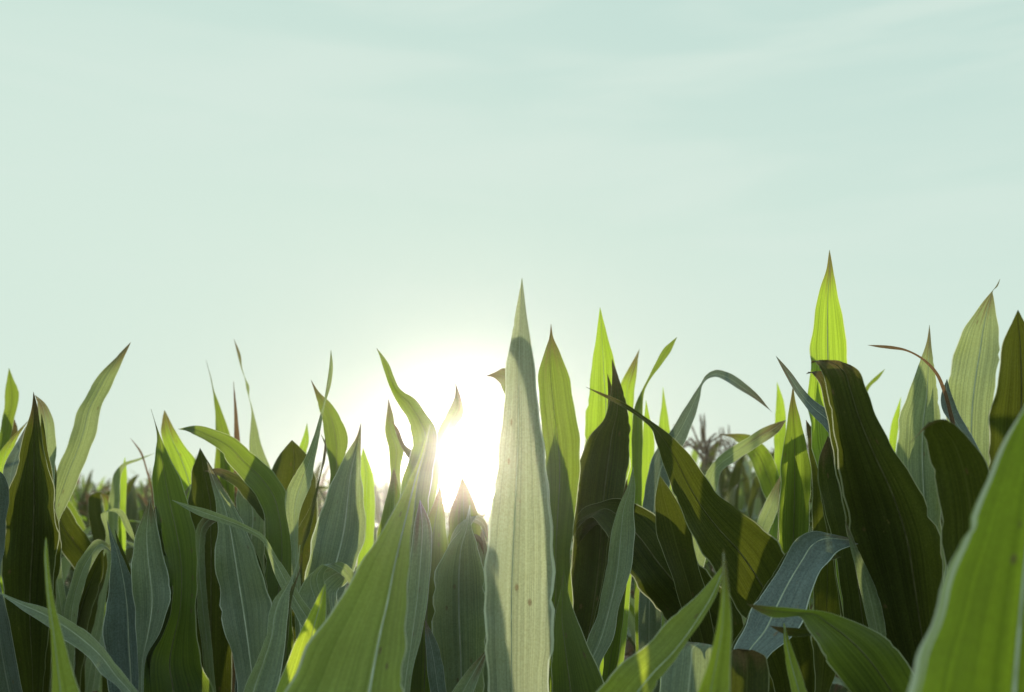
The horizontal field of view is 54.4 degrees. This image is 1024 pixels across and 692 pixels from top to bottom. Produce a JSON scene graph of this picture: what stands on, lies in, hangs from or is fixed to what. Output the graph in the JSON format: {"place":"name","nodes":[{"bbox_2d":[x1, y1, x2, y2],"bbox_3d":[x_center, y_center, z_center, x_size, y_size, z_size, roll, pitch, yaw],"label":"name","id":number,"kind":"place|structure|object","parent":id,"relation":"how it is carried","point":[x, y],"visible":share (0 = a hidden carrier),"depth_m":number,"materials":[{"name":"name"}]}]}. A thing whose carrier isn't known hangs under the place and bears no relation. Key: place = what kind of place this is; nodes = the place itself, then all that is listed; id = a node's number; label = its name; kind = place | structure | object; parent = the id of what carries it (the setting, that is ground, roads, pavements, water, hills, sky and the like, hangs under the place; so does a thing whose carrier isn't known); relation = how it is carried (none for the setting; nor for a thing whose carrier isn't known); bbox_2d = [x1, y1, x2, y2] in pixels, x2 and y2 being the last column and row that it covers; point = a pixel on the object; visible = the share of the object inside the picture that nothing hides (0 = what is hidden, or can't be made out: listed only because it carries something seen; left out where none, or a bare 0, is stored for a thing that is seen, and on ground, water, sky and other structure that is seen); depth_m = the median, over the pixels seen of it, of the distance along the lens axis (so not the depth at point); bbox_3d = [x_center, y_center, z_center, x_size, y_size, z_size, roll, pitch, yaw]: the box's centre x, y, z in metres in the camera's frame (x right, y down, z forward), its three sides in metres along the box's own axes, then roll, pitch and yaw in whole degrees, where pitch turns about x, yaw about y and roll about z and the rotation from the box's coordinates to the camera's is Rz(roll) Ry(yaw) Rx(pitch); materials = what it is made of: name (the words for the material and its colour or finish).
{"place":"outdoors","nodes":[
{"label":"outdoors","id":0,"kind":"place"},
{"bbox_2d":[383,478,388,506],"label":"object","id":1,"kind":"object","parent":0,"point":[386,486],"visible":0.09,"depth_m":7.28,"materials":[{"name":"white"}]},
{"bbox_2d":[67,505,839,686],"bbox_3d":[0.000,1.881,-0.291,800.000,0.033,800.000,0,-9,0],"label":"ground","id":2,"kind":"structure","parent":0,"point":[445,509],"depth_m":32.24,"materials":[{"name":"soil"}]},
{"bbox_2d":[0,369,27,593],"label":"corn plant","id":3,"kind":"object","parent":2,"relation":"on","point":[10,432],"visible":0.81,"depth_m":2.20,"materials":[{"name":"green plant"}]},
{"bbox_2d":[0,342,130,691],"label":"corn plant","id":4,"kind":"object","parent":2,"relation":"on","point":[37,488],"visible":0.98,"depth_m":1.51,"materials":[{"name":"green plant"}]},
{"bbox_2d":[0,538,137,691],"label":"corn plant","id":5,"kind":"object","parent":2,"relation":"on","point":[84,641],"visible":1,"depth_m":1.06,"materials":[{"name":"green plant"}]},
{"bbox_2d":[64,494,78,587],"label":"corn plant","id":6,"kind":"object","parent":2,"relation":"on","point":[73,502],"visible":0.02,"depth_m":7.64,"materials":[{"name":"green plant"}]},
{"bbox_2d":[66,490,110,691],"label":"corn plant","id":7,"kind":"object","parent":2,"relation":"on","point":[68,579],"visible":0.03,"depth_m":6.57,"materials":[{"name":"green plant"}]},
{"bbox_2d":[61,506,119,582],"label":"corn plant","id":8,"kind":"object","parent":2,"relation":"on","point":[65,564],"visible":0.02,"depth_m":3.33,"materials":[{"name":"green plant"}]},
{"bbox_2d":[49,506,134,691],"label":"corn plant","id":9,"kind":"object","parent":2,"relation":"on","point":[88,591],"visible":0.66,"depth_m":1.76,"materials":[{"name":"green plant"}]},
{"bbox_2d":[64,500,132,596],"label":"corn plant","id":10,"kind":"object","parent":2,"relation":"on","point":[76,515],"visible":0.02,"depth_m":3.62,"materials":[{"name":"green plant"}]},
{"bbox_2d":[62,484,137,562],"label":"corn plant","id":11,"kind":"object","parent":2,"relation":"on","point":[131,508],"visible":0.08,"depth_m":4.05,"materials":[{"name":"green plant"}]},
{"bbox_2d":[71,474,138,566],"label":"corn plant","id":12,"kind":"object","parent":2,"relation":"on","point":[130,482],"visible":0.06,"depth_m":5.35,"materials":[{"name":"green plant"}]},
{"bbox_2d":[85,563,130,690],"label":"corn plant","id":13,"kind":"object","parent":2,"relation":"on","point":[96,684],"visible":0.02,"depth_m":2.26,"materials":[{"name":"green plant"}]},
{"bbox_2d":[88,520,140,545],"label":"corn plant","id":14,"kind":"object","parent":2,"relation":"on","point":[90,536],"visible":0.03,"depth_m":2.77,"materials":[{"name":"green plant"}]},
{"bbox_2d":[89,488,139,539],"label":"corn plant","id":15,"kind":"object","parent":2,"relation":"on","point":[138,517],"visible":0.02,"depth_m":5.90,"materials":[{"name":"green plant"}]},
{"bbox_2d":[88,438,154,691],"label":"corn plant","id":16,"kind":"object","parent":2,"relation":"on","point":[117,491],"visible":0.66,"depth_m":2.45,"materials":[{"name":"green plant"}]},
{"bbox_2d":[137,494,145,529],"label":"corn plant","id":17,"kind":"object","parent":2,"relation":"on","point":[142,503],"visible":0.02,"depth_m":7.71,"materials":[{"name":"green plant"}]},
{"bbox_2d":[102,410,231,691],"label":"corn plant","id":18,"kind":"object","parent":2,"relation":"on","point":[151,635],"visible":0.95,"depth_m":1.53,"materials":[{"name":"green plant"}]},
{"bbox_2d":[184,484,215,691],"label":"corn plant","id":19,"kind":"object","parent":2,"relation":"on","point":[204,525],"visible":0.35,"depth_m":1.67,"materials":[{"name":"green plant"}]},
{"bbox_2d":[161,361,239,691],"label":"corn plant","id":20,"kind":"object","parent":2,"relation":"on","point":[182,458],"visible":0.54,"depth_m":2.05,"materials":[{"name":"green plant"}]},
{"bbox_2d":[207,463,271,691],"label":"corn plant","id":21,"kind":"object","parent":2,"relation":"on","point":[245,604],"visible":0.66,"depth_m":1.53,"materials":[{"name":"green plant"}]},
{"bbox_2d":[173,353,332,670],"bbox_3d":[-0.406,1.069,1.429,0.246,2.123,0.577,2,-9,-15],"label":"corn plant","id":22,"kind":"object","parent":2,"relation":"on","point":[280,497],"visible":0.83,"depth_m":1.61,"materials":[{"name":"green plant"}]},
{"bbox_2d":[234,340,308,468],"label":"corn plant","id":23,"kind":"object","parent":2,"relation":"on","point":[255,447],"visible":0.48,"depth_m":2.20,"materials":[{"name":"green plant"}]},
{"bbox_2d":[314,462,322,515],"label":"corn plant","id":24,"kind":"object","parent":2,"relation":"on","point":[317,474],"visible":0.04,"depth_m":7.62,"materials":[{"name":"green plant"}]},
{"bbox_2d":[244,426,429,691],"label":"corn plant","id":25,"kind":"object","parent":2,"relation":"on","point":[355,640],"visible":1,"depth_m":0.85,"materials":[{"name":"green plant"}]},
{"bbox_2d":[299,381,374,630],"bbox_3d":[-0.295,1.097,1.559,0.108,2.107,0.660,1,-9,-6],"label":"corn plant","id":26,"kind":"object","parent":2,"relation":"on","point":[342,540],"visible":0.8,"depth_m":1.61,"materials":[{"name":"green plant"}]},
{"bbox_2d":[318,489,376,531],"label":"corn plant","id":27,"kind":"object","parent":2,"relation":"on","point":[322,494],"visible":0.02,"depth_m":5.29,"materials":[{"name":"green plant"}]},
{"bbox_2d":[347,484,380,585],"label":"corn plant","id":28,"kind":"object","parent":2,"relation":"on","point":[377,506],"visible":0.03,"depth_m":6.93,"materials":[{"name":"green plant"}]},
{"bbox_2d":[376,349,463,553],"bbox_3d":[-0.166,1.085,1.617,0.152,2.151,0.266,0,-9,0],"label":"corn plant","id":29,"kind":"object","parent":2,"relation":"on","point":[420,421],"visible":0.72,"depth_m":1.66,"materials":[{"name":"green plant"}]},
{"bbox_2d":[401,477,487,691],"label":"corn plant","id":30,"kind":"object","parent":2,"relation":"on","point":[445,633],"visible":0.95,"depth_m":1.48,"materials":[{"name":"green plant"}]},
{"bbox_2d":[68,443,844,686],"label":"cornfield","id":31,"kind":"structure","parent":2,"relation":"on","point":[82,495],"depth_m":12.40,"materials":[{"name":"green plant"}]},
{"bbox_2d":[487,326,580,691],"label":"corn plant","id":32,"kind":"object","parent":2,"relation":"on","point":[560,433],"visible":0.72,"depth_m":1.40,"materials":[{"name":"green plant"}]},
{"bbox_2d":[484,280,603,691],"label":"corn plant","id":33,"kind":"object","parent":2,"relation":"on","point":[524,641],"visible":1,"depth_m":1.12,"materials":[{"name":"green plant"}]},
{"bbox_2d":[571,308,639,674],"bbox_3d":[0.153,1.049,1.555,0.117,2.203,0.478,-1,-9,9],"label":"corn plant","id":34,"kind":"object","parent":2,"relation":"on","point":[606,465],"visible":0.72,"depth_m":1.48,"materials":[{"name":"green plant"}]},
{"bbox_2d":[586,468,634,682],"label":"corn plant","id":35,"kind":"object","parent":2,"relation":"on","point":[604,638],"visible":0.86,"depth_m":1.32,"materials":[{"name":"green plant"}]},
{"bbox_2d":[625,576,635,657],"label":"corn plant","id":36,"kind":"object","parent":2,"relation":"on","point":[629,645],"visible":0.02,"depth_m":7.55,"materials":[{"name":"green plant"}]},
{"bbox_2d":[627,602,635,650],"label":"corn plant","id":37,"kind":"object","parent":2,"relation":"on","point":[631,608],"visible":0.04,"depth_m":2.58,"materials":[{"name":"green plant"}]},
{"bbox_2d":[628,597,635,651],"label":"corn plant","id":38,"kind":"object","parent":2,"relation":"on","point":[631,623],"depth_m":2.89,"materials":[{"name":"green plant"}]},
{"bbox_2d":[630,579,633,590],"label":"corn plant","id":39,"kind":"object","parent":2,"relation":"on","point":[632,585],"depth_m":3.42,"materials":[{"name":"green plant"}]},
{"bbox_2d":[654,424,696,498],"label":"corn plant","id":40,"kind":"object","parent":2,"relation":"on","point":[684,446],"depth_m":5.81,"materials":[{"name":"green plant"}]},
{"bbox_2d":[596,549,768,691],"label":"corn plant","id":41,"kind":"object","parent":2,"relation":"on","point":[671,657],"visible":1,"depth_m":0.88,"materials":[{"name":"green plant"}]},
{"bbox_2d":[665,425,720,622],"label":"corn plant","id":42,"kind":"object","parent":2,"relation":"on","point":[702,469],"visible":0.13,"depth_m":5.20,"materials":[{"name":"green plant"}]},
{"bbox_2d":[573,387,815,691],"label":"corn plant","id":43,"kind":"object","parent":2,"relation":"on","point":[670,575],"visible":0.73,"depth_m":1.34,"materials":[{"name":"green plant"}]},
{"bbox_2d":[631,337,771,691],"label":"corn plant","id":44,"kind":"object","parent":2,"relation":"on","point":[648,467],"visible":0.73,"depth_m":1.75,"materials":[{"name":"green plant"}]},
{"bbox_2d":[706,439,726,570],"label":"corn plant","id":45,"kind":"object","parent":2,"relation":"on","point":[711,453],"visible":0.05,"depth_m":7.83,"materials":[{"name":"green plant"}]},
{"bbox_2d":[707,427,730,497],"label":"corn plant","id":46,"kind":"object","parent":2,"relation":"on","point":[721,486],"visible":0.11,"depth_m":7.61,"materials":[{"name":"green plant"}]},
{"bbox_2d":[686,413,757,573],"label":"corn plant","id":47,"kind":"object","parent":2,"relation":"on","point":[706,451],"visible":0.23,"depth_m":4.88,"materials":[{"name":"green plant"}]},
{"bbox_2d":[713,424,750,484],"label":"corn plant","id":48,"kind":"object","parent":2,"relation":"on","point":[728,472],"visible":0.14,"depth_m":7.35,"materials":[{"name":"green plant"}]},
{"bbox_2d":[728,478,746,505],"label":"corn plant","id":49,"kind":"object","parent":2,"relation":"on","point":[731,499],"visible":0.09,"depth_m":4.24,"materials":[{"name":"green plant"}]},
{"bbox_2d":[728,438,748,468],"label":"corn plant","id":50,"kind":"object","parent":2,"relation":"on","point":[735,461],"visible":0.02,"depth_m":7.01,"materials":[{"name":"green plant"}]},
{"bbox_2d":[692,383,785,623],"bbox_3d":[0.472,1.117,1.846,0.196,2.158,0.577,-4,-10,23],"label":"corn plant","id":51,"kind":"object","parent":2,"relation":"on","point":[766,466],"visible":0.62,"depth_m":1.91,"materials":[{"name":"green plant"}]},
{"bbox_2d":[736,461,744,509],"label":"corn plant","id":52,"kind":"object","parent":2,"relation":"on","point":[741,499],"visible":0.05,"depth_m":6.72,"materials":[{"name":"green plant"}]},
{"bbox_2d":[727,454,757,519],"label":"corn plant","id":53,"kind":"object","parent":2,"relation":"on","point":[734,478],"visible":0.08,"depth_m":4.45,"materials":[{"name":"green plant"}]},
{"bbox_2d":[741,464,756,513],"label":"corn plant","id":54,"kind":"object","parent":2,"relation":"on","point":[747,485],"visible":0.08,"depth_m":6.44,"materials":[{"name":"green plant"}]},
{"bbox_2d":[759,486,768,532],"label":"corn plant","id":55,"kind":"object","parent":2,"relation":"on","point":[763,498],"depth_m":6.11,"materials":[{"name":"green plant"}]},
{"bbox_2d":[747,451,838,691],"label":"corn plant","id":56,"kind":"object","parent":2,"relation":"on","point":[755,486],"visible":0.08,"depth_m":3.90,"materials":[{"name":"green plant"}]},
{"bbox_2d":[731,531,856,657],"bbox_3d":[0.324,1.143,1.050,0.224,1.863,0.083,4,-10,-25],"label":"corn plant","id":57,"kind":"object","parent":2,"relation":"on","point":[805,560],"visible":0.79,"depth_m":1.17,"materials":[{"name":"green plant"}]},
{"bbox_2d":[746,454,847,691],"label":"corn plant","id":58,"kind":"object","parent":2,"relation":"on","point":[844,689],"visible":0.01,"depth_m":3.45,"materials":[{"name":"green plant"}]},
{"bbox_2d":[777,388,840,691],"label":"corn plant","id":59,"kind":"object","parent":2,"relation":"on","point":[798,468],"visible":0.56,"depth_m":1.52,"materials":[{"name":"green plant"}]},
{"bbox_2d":[806,429,812,605],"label":"corn plant","id":60,"kind":"object","parent":2,"relation":"on","point":[810,527],"visible":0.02,"depth_m":7.37,"materials":[{"name":"green plant"}]},
{"bbox_2d":[809,529,834,691],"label":"corn plant","id":61,"kind":"object","parent":2,"relation":"on","point":[832,688],"visible":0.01,"depth_m":4.78,"materials":[{"name":"green plant"}]},
{"bbox_2d":[809,499,843,691],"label":"corn plant","id":62,"kind":"object","parent":2,"relation":"on","point":[841,686],"visible":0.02,"depth_m":6.63,"materials":[{"name":"green plant"}]},
{"bbox_2d":[747,604,912,691],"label":"corn plant","id":63,"kind":"object","parent":2,"relation":"on","point":[860,657],"visible":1,"depth_m":0.96,"materials":[{"name":"green plant"}]},
{"bbox_2d":[832,677,844,685],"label":"corn plant","id":64,"kind":"object","parent":2,"relation":"on","point":[836,680],"visible":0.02,"depth_m":2.66,"materials":[{"name":"green plant"}]},
{"bbox_2d":[776,250,943,670],"bbox_3d":[0.443,0.961,1.136,0.213,2.248,0.328,0,-9,0],"label":"corn plant","id":65,"kind":"object","parent":2,"relation":"on","point":[889,569],"visible":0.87,"depth_m":1.20,"materials":[{"name":"green plant"}]},
{"bbox_2d":[866,369,900,452],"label":"corn plant","id":66,"kind":"object","parent":2,"relation":"on","point":[894,428],"visible":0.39,"depth_m":2.20,"materials":[{"name":"green plant"}]},
{"bbox_2d":[869,280,999,576],"bbox_3d":[0.617,0.998,1.325,0.160,2.234,0.234,-8,-12,41],"label":"corn plant","id":67,"kind":"object","parent":2,"relation":"on","point":[968,392],"visible":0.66,"depth_m":1.51,"materials":[{"name":"green plant"}]},
{"bbox_2d":[908,408,1023,691],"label":"corn plant","id":68,"kind":"object","parent":2,"relation":"on","point":[973,640],"visible":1,"depth_m":0.57,"materials":[{"name":"green plant"}]},
{"bbox_2d":[910,310,1023,568],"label":"corn plant","id":69,"kind":"object","parent":2,"relation":"on","point":[959,464],"visible":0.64,"depth_m":0.97,"materials":[{"name":"green plant"}]},
{"bbox_2d":[478,506,483,515],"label":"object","id":70,"kind":"object","parent":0,"point":[480,511],"visible":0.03,"depth_m":6.42,"materials":[{"name":"white"}]},
{"bbox_2d":[0,0,1023,504],"label":"sky","id":71,"kind":"structure","parent":0,"point":[297,183],"materials":[{"name":"white"}]}
]}

